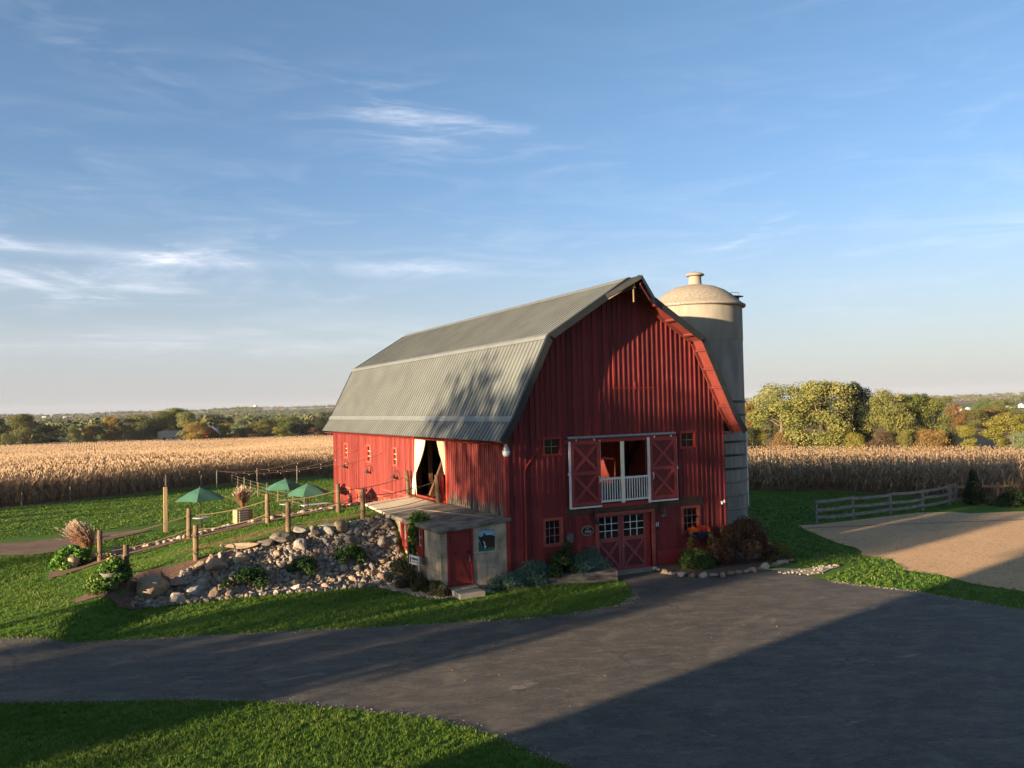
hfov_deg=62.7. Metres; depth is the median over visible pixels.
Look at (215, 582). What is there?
cobble
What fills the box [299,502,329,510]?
patio bench
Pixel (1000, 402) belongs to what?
broadleaf tree
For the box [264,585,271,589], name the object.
boulder
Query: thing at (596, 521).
wall lamp
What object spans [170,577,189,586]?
boulder
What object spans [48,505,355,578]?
ramp edge mulch
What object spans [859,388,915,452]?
broadleaf tree
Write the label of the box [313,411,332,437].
broadleaf tree
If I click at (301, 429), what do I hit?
broadleaf tree
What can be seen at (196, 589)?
boulder
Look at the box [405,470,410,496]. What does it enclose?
rope post
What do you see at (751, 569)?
edging stone
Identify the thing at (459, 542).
door
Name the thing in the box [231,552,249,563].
boulder
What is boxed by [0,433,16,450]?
bushy tree
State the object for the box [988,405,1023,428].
broadleaf tree
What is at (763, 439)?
bushy tree
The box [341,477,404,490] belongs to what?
rope
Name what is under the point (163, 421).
broadleaf tree
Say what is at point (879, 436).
bushy tree
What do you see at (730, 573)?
edging stone
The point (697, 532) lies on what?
window flower box
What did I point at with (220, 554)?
cobble
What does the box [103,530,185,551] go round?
rope
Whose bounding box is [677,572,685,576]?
edging stone
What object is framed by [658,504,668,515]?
wall lamp
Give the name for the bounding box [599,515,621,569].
door
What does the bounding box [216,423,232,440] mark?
broadleaf tree
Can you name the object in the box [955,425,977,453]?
broadleaf tree
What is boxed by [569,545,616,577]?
juniper shrub
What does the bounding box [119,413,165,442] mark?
broadleaf tree
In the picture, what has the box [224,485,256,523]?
planter crate
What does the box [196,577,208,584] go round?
boulder
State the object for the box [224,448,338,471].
string light
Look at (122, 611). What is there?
ground
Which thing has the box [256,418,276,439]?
broadleaf tree
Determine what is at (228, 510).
rope
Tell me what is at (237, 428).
broadleaf tree
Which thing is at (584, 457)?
sliding door
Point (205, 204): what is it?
sky
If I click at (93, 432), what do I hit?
broadleaf tree
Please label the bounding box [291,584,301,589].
boulder
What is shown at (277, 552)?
cobble
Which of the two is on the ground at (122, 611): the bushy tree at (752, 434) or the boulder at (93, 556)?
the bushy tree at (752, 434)
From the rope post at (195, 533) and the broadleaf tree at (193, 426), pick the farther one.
the broadleaf tree at (193, 426)
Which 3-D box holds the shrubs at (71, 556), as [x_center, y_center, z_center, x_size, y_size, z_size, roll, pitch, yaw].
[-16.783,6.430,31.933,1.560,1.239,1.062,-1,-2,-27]
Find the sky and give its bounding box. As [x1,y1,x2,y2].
[0,0,1023,416]
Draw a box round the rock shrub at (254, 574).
[219,564,269,590]
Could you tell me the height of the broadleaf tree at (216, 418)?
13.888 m
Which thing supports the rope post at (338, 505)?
on the ground at (122, 611)
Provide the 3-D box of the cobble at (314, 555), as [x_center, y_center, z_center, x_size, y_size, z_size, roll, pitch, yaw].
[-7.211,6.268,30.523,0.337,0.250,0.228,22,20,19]
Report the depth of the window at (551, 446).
30.79 m
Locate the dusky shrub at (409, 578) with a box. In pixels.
[395,566,422,588]
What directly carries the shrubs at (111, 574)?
on the rock bed mulch at (167, 573)
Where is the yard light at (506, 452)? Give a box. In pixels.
[502,444,509,456]
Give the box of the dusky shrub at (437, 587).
[427,580,450,596]
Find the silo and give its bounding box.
[658,272,748,524]
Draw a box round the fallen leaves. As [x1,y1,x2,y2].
[58,564,1017,767]
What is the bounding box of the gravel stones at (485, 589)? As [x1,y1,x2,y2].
[481,587,494,593]
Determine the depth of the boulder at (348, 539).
31.35 m
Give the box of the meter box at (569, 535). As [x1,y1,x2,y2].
[566,532,573,555]
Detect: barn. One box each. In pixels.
[201,426,220,439]
[322,275,746,576]
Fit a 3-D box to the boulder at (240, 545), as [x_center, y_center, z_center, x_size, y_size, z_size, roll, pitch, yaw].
[-9.824,5.819,30.258,1.506,0.233,0.630,-1,-2,-8]
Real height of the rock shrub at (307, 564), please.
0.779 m
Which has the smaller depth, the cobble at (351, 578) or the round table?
the cobble at (351, 578)
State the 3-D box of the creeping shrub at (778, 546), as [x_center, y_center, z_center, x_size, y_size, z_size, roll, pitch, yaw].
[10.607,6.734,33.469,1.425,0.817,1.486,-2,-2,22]
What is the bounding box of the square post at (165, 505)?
[163,475,167,531]
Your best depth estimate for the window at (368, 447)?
44.68 m
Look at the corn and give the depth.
77.03 m
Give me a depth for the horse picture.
29.48 m
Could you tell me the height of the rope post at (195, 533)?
1.520 m
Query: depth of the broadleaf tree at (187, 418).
344.75 m
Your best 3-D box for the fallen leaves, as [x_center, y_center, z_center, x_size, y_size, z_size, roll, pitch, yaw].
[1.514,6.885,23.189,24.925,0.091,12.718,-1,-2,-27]
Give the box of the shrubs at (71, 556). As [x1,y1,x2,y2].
[48,536,91,570]
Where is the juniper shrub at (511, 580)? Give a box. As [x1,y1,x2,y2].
[483,571,528,590]
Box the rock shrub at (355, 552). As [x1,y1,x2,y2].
[333,543,366,563]
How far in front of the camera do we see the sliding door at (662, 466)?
32.82 m
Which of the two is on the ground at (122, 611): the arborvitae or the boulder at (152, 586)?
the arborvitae
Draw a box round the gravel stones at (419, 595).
[380,585,448,598]
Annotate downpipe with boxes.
[407,542,413,568]
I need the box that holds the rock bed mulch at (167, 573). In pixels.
[71,520,401,609]
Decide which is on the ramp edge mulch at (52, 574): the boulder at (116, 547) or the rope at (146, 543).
the boulder at (116, 547)
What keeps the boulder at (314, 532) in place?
on the rock bed mulch at (167, 573)
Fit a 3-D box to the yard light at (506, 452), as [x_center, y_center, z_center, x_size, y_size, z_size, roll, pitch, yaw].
[-0.229,2.340,29.637,0.289,0.425,0.388,-1,-2,-27]
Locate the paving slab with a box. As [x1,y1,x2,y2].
[451,587,485,599]
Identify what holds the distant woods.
on the ground at (122, 611)
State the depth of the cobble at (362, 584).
29.60 m
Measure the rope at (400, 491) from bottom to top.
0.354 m
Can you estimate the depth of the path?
37.55 m
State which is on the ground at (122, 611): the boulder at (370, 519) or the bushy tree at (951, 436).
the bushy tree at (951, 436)
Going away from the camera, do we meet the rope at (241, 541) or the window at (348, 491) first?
the rope at (241, 541)
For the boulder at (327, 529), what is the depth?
31.46 m
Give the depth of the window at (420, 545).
30.40 m
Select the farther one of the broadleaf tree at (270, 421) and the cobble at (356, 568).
the broadleaf tree at (270, 421)
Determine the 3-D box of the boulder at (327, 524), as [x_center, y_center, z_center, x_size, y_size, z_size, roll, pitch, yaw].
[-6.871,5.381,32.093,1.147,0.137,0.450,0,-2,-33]
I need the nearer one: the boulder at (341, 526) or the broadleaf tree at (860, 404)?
the boulder at (341, 526)
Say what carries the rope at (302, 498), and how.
attached to the rope post at (338, 505)
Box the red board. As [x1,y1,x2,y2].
[440,477,444,502]
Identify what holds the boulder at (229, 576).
on the rock bed mulch at (167, 573)
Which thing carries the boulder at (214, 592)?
on the rock bed mulch at (167, 573)
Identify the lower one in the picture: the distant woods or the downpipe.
the downpipe
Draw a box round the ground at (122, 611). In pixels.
[0,395,1023,767]
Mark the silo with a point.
(712, 314)
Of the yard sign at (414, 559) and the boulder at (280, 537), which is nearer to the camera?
the yard sign at (414, 559)
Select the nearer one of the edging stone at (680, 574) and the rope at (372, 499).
the edging stone at (680, 574)
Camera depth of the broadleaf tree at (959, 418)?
263.58 m
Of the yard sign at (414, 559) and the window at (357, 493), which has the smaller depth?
the yard sign at (414, 559)
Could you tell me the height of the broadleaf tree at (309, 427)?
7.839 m
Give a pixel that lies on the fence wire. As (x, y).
(154, 489)
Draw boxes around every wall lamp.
[591,512,600,524]
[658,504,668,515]
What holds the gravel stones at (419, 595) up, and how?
on the ground at (122, 611)
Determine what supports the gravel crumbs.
on the driveway
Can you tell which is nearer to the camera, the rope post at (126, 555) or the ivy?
the rope post at (126, 555)
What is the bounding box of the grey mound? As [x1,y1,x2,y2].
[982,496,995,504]
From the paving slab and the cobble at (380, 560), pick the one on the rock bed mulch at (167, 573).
the cobble at (380, 560)
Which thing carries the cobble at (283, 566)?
on the rock bed mulch at (167, 573)
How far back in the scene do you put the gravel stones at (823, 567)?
31.22 m
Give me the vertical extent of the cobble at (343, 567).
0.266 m
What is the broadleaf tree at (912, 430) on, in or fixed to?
on the ground at (122, 611)
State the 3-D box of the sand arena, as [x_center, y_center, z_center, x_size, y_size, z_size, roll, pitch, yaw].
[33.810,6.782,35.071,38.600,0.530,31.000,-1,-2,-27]
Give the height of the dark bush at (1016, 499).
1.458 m
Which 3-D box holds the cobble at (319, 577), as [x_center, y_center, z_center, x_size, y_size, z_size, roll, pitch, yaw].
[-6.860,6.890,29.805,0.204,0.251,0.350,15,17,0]
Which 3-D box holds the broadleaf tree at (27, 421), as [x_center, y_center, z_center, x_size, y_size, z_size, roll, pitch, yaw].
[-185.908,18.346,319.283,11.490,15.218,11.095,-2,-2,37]
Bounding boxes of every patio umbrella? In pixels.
[175,486,224,530]
[265,478,300,513]
[285,482,328,507]
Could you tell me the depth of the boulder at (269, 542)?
30.36 m
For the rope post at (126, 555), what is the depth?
27.16 m
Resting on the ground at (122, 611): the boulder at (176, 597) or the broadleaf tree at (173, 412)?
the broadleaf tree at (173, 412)
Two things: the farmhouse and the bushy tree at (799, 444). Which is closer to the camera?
the bushy tree at (799, 444)
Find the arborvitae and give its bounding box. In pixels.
[958,469,988,504]
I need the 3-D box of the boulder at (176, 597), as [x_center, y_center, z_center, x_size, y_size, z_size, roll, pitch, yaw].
[-10.870,6.983,27.232,0.557,0.419,0.427,-1,-2,4]
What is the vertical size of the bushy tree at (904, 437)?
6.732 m
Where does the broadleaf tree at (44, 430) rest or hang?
on the ground at (122, 611)
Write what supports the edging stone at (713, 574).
on the ground at (122, 611)
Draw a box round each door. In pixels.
[449,531,471,586]
[568,438,601,509]
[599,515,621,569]
[620,513,646,569]
[647,435,677,502]
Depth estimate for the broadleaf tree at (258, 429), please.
347.00 m
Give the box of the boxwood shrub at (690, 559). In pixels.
[674,547,717,569]
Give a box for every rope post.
[97,530,102,560]
[122,544,129,586]
[186,508,191,538]
[192,525,198,560]
[265,494,269,523]
[285,502,290,532]
[336,483,340,512]
[360,488,365,518]
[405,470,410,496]
[434,474,440,503]
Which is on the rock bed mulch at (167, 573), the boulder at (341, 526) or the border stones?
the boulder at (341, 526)
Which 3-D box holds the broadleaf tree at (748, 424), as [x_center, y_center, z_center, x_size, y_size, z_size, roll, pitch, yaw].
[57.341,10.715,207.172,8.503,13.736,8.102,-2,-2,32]
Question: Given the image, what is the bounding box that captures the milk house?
[388,503,510,591]
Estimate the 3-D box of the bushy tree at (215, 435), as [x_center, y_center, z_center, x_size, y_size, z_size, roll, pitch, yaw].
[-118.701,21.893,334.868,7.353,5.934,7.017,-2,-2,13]
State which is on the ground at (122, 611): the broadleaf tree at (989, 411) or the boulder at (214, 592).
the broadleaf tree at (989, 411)
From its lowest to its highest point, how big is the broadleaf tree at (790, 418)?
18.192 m
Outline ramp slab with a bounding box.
[365,496,438,514]
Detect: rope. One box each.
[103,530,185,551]
[104,516,185,536]
[130,534,192,555]
[133,550,192,572]
[192,501,264,515]
[192,515,264,529]
[199,510,284,533]
[199,526,283,549]
[270,504,335,514]
[273,491,334,500]
[291,496,359,509]
[292,511,359,524]
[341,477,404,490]
[342,489,404,503]
[366,482,434,495]
[366,495,434,510]
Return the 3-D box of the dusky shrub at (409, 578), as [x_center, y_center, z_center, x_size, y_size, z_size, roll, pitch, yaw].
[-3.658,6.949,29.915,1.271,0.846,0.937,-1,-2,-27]
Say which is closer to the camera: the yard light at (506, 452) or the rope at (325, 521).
the yard light at (506, 452)
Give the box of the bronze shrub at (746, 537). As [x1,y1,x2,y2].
[703,515,774,564]
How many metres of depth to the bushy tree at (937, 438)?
177.57 m
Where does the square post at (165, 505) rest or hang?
on the ground at (122, 611)
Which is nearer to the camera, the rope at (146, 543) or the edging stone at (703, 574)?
the edging stone at (703, 574)
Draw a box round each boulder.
[80,552,96,563]
[111,546,122,551]
[136,574,169,597]
[169,592,185,604]
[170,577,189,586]
[184,584,204,595]
[192,560,204,569]
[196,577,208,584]
[204,558,228,570]
[208,587,219,598]
[220,542,259,548]
[225,590,233,596]
[228,571,243,580]
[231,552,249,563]
[257,538,273,545]
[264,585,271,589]
[269,532,291,542]
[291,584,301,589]
[293,526,308,533]
[294,538,306,549]
[308,525,321,537]
[319,523,333,526]
[320,526,333,533]
[334,519,347,532]
[343,534,356,543]
[367,517,373,522]
[377,536,388,548]
[377,572,387,579]
[381,523,389,529]
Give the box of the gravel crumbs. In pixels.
[1,580,1020,767]
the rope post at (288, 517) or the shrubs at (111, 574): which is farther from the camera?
the rope post at (288, 517)
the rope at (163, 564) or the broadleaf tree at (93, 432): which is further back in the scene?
the broadleaf tree at (93, 432)
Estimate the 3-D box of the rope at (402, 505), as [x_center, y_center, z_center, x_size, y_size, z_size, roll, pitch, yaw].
[-4.469,4.797,33.842,3.176,0.369,0.033,0,-2,-36]
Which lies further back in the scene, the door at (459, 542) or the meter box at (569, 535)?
the meter box at (569, 535)
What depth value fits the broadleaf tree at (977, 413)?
287.05 m
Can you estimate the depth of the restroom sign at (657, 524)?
32.71 m
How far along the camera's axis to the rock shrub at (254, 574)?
28.44 m
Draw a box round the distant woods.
[0,392,1023,441]
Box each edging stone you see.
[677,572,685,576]
[699,571,707,577]
[708,573,718,576]
[726,571,735,575]
[735,570,742,574]
[748,567,756,571]
[760,562,768,569]
[776,560,785,564]
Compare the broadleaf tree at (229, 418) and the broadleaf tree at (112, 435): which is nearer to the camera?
the broadleaf tree at (112, 435)
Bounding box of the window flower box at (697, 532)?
[685,525,713,549]
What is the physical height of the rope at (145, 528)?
0.589 m
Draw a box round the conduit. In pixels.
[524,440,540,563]
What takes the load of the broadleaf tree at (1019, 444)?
on the ground at (122, 611)
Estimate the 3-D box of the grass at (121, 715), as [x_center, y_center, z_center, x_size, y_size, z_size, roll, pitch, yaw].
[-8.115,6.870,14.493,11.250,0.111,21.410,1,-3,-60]
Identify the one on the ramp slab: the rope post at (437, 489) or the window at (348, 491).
the rope post at (437, 489)
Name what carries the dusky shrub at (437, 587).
on the ground at (122, 611)
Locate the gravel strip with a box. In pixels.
[767,565,838,574]
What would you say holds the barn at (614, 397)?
on the ground at (122, 611)
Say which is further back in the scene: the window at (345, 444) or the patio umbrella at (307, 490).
the window at (345, 444)
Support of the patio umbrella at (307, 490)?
on the ground at (122, 611)
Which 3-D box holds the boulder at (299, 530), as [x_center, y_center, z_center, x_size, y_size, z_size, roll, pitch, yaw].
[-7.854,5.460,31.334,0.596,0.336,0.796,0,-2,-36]
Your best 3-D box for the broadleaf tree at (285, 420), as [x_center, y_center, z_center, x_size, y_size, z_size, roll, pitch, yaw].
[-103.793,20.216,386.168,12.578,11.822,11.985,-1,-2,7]
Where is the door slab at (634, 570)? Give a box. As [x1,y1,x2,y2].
[618,566,655,574]
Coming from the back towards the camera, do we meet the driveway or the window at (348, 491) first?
the window at (348, 491)
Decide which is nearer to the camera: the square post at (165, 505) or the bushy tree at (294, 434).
the square post at (165, 505)
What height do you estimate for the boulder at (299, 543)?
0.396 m
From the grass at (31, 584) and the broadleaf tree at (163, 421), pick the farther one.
the broadleaf tree at (163, 421)
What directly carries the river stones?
on the rock bed mulch at (167, 573)
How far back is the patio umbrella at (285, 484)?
46.10 m
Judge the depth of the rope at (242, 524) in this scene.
30.39 m
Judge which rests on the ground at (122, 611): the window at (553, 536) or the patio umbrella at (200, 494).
the patio umbrella at (200, 494)
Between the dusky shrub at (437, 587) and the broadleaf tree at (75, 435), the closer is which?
the dusky shrub at (437, 587)
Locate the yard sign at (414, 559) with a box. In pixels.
[409,554,418,576]
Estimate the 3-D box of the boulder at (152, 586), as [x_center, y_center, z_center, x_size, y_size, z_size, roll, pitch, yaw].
[-11.733,6.651,27.486,1.042,0.754,0.999,-1,-2,-27]
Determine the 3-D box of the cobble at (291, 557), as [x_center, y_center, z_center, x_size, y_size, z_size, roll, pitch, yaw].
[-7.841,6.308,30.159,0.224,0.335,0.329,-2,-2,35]
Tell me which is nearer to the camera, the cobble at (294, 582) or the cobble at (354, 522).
the cobble at (294, 582)
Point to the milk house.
(450, 555)
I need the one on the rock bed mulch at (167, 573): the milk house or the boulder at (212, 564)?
the boulder at (212, 564)
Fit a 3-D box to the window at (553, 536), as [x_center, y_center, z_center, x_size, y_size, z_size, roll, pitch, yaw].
[1.485,5.409,30.681,0.910,1.050,0.190,-1,-2,-27]
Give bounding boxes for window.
[344,443,347,457]
[347,489,350,504]
[356,492,359,501]
[366,445,371,462]
[392,447,397,466]
[400,522,407,550]
[415,527,424,557]
[542,437,562,456]
[543,517,563,547]
[679,430,697,448]
[681,505,700,533]
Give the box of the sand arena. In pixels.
[799,511,1023,590]
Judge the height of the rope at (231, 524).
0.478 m
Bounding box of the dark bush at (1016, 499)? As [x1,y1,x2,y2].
[994,485,1023,506]
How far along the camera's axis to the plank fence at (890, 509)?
45.66 m
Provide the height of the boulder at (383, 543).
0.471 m
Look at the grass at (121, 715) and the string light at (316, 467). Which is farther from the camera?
the string light at (316, 467)
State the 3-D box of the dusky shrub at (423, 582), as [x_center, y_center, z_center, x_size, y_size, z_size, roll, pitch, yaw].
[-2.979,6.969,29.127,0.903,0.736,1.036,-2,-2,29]
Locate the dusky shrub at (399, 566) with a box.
[384,556,408,581]
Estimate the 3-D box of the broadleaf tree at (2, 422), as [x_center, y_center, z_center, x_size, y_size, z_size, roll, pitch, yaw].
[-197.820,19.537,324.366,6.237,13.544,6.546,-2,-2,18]
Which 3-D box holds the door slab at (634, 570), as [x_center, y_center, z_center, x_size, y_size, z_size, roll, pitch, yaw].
[4.436,7.114,31.755,2.680,0.078,0.670,-1,-2,-27]
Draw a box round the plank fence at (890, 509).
[814,483,957,523]
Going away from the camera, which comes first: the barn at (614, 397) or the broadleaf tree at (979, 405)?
the barn at (614, 397)
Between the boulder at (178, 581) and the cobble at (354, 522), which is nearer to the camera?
the boulder at (178, 581)
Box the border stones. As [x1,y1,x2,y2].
[103,502,365,556]
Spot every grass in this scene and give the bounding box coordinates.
[0,478,333,561]
[0,505,634,641]
[0,697,575,767]
[55,519,95,549]
[748,490,1023,608]
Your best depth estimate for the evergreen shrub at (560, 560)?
30.13 m
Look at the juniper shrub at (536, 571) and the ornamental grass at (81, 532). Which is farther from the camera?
the ornamental grass at (81, 532)
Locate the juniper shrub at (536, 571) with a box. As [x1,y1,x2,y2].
[505,558,551,588]
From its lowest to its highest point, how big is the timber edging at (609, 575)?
0.520 m
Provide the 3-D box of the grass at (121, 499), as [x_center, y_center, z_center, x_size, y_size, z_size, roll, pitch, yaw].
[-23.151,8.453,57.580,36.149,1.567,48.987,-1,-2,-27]
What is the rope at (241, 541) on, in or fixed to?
attached to the rope post at (195, 533)
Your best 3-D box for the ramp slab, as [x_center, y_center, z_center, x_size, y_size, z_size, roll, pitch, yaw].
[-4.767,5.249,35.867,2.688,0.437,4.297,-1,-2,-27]
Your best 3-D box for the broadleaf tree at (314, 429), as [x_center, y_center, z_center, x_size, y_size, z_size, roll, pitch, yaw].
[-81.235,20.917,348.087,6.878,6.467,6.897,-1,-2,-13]
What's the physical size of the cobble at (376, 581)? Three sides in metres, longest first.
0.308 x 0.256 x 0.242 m
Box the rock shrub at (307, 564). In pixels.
[286,555,317,575]
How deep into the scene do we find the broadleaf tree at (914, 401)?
189.21 m
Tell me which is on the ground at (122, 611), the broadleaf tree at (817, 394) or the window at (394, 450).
the broadleaf tree at (817, 394)
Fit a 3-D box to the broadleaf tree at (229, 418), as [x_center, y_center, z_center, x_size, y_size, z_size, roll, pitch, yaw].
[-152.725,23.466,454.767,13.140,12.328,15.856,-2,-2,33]
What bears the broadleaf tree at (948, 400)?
on the ground at (122, 611)
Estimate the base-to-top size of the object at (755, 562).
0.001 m
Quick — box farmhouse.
[157,430,187,443]
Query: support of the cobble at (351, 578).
on the rock bed mulch at (167, 573)
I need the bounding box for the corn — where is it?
[0,434,1023,505]
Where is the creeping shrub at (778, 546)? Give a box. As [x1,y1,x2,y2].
[762,542,796,561]
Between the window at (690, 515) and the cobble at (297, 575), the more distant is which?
the window at (690, 515)
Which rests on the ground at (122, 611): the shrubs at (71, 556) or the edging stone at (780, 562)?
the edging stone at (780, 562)
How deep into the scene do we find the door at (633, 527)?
32.32 m
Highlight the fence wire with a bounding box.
[2,475,303,504]
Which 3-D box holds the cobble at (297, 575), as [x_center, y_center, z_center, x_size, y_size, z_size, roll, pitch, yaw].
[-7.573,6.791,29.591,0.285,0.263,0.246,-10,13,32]
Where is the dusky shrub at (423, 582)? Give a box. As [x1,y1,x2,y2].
[409,575,434,593]
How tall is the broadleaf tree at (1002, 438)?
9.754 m
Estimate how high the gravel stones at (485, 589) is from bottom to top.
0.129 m
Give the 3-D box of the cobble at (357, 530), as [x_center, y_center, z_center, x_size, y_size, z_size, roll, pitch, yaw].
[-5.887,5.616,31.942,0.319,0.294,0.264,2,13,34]
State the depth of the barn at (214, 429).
335.44 m
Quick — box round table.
[192,516,209,530]
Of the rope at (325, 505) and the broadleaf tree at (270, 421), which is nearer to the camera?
the rope at (325, 505)
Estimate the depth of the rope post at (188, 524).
33.63 m
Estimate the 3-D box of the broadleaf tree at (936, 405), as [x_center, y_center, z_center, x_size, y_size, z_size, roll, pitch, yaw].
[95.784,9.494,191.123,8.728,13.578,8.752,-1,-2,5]
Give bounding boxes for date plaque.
[581,526,593,535]
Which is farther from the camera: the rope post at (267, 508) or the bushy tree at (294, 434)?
the bushy tree at (294, 434)
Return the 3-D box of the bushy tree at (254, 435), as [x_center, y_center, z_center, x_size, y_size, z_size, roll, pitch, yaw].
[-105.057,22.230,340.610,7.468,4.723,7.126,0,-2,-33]
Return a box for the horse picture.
[478,529,494,551]
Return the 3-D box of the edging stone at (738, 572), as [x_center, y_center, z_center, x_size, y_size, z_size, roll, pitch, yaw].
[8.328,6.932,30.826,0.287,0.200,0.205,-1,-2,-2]
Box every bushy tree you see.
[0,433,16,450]
[203,432,222,440]
[226,432,245,440]
[247,433,261,439]
[288,433,305,440]
[747,427,759,454]
[753,426,768,453]
[769,431,792,454]
[794,435,814,454]
[816,433,841,452]
[841,431,867,453]
[866,430,898,454]
[895,430,912,454]
[911,427,951,455]
[944,430,958,451]
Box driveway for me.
[0,570,1023,767]
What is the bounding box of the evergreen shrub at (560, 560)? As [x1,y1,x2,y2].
[543,540,581,579]
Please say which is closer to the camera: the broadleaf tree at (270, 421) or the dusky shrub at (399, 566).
the dusky shrub at (399, 566)
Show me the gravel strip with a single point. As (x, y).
(800, 572)
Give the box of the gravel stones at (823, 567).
[778,564,839,574]
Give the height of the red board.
1.158 m
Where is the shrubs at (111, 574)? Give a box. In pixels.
[82,553,134,595]
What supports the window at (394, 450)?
in the barn at (614, 397)
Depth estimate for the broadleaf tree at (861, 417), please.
193.78 m
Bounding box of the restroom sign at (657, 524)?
[655,521,658,528]
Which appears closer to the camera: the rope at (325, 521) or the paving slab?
the paving slab
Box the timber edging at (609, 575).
[506,569,617,589]
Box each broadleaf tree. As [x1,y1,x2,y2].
[0,418,8,443]
[4,412,37,445]
[30,425,63,447]
[65,424,82,443]
[80,425,99,443]
[98,416,123,442]
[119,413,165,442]
[148,410,175,441]
[160,407,190,430]
[176,411,195,439]
[181,422,211,442]
[194,414,225,437]
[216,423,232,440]
[221,416,235,434]
[229,417,249,440]
[241,420,273,437]
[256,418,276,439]
[272,426,287,437]
[275,416,298,437]
[288,419,308,436]
[298,424,316,435]
[308,427,323,439]
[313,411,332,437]
[745,381,816,447]
[745,401,759,445]
[783,379,859,449]
[834,381,867,444]
[851,387,877,451]
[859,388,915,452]
[892,392,932,442]
[894,413,918,450]
[915,396,953,447]
[941,396,954,413]
[944,403,969,435]
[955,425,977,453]
[961,409,988,429]
[970,398,994,409]
[976,408,1006,429]
[978,412,1023,451]
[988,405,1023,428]
[990,399,1016,413]
[1007,430,1023,452]
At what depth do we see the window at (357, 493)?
46.52 m
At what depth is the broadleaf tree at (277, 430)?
343.43 m
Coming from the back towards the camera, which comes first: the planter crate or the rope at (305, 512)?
the planter crate
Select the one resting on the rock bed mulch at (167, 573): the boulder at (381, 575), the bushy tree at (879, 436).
the boulder at (381, 575)
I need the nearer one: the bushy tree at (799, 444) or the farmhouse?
the bushy tree at (799, 444)
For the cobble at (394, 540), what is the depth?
31.95 m
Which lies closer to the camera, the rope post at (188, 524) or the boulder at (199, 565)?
the boulder at (199, 565)
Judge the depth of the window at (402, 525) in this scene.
32.06 m
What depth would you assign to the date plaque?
31.27 m
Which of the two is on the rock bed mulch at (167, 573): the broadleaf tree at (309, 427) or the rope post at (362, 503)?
the rope post at (362, 503)
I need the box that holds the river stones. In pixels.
[130,514,403,607]
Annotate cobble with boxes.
[212,580,218,586]
[217,551,223,557]
[273,550,280,555]
[279,563,286,569]
[289,555,295,561]
[291,579,300,585]
[295,573,300,578]
[310,552,316,559]
[315,574,321,580]
[339,564,347,570]
[349,576,356,580]
[350,520,357,525]
[353,565,360,571]
[354,527,361,533]
[358,581,366,587]
[373,579,380,584]
[377,558,386,562]
[389,537,398,543]
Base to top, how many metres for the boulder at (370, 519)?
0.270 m
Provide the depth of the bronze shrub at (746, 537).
32.64 m
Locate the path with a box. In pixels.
[0,529,152,554]
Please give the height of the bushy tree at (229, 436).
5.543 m
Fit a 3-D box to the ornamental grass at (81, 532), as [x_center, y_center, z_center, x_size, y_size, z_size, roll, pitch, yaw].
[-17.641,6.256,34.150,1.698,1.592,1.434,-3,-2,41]
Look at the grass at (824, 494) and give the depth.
41.51 m
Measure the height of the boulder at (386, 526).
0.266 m
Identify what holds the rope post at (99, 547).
on the ground at (122, 611)
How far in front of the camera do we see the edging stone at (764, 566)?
31.60 m
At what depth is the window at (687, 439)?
33.58 m
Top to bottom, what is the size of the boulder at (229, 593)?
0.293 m
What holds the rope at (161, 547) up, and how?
attached to the rope post at (126, 555)
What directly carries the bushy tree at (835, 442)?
on the ground at (122, 611)
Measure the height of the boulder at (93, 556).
0.434 m
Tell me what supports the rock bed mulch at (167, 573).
on the ground at (122, 611)
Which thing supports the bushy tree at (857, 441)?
on the ground at (122, 611)
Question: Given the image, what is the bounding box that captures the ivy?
[403,510,430,566]
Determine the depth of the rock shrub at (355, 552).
30.75 m
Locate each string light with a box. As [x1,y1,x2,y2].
[221,453,381,474]
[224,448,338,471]
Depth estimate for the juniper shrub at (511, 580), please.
29.07 m

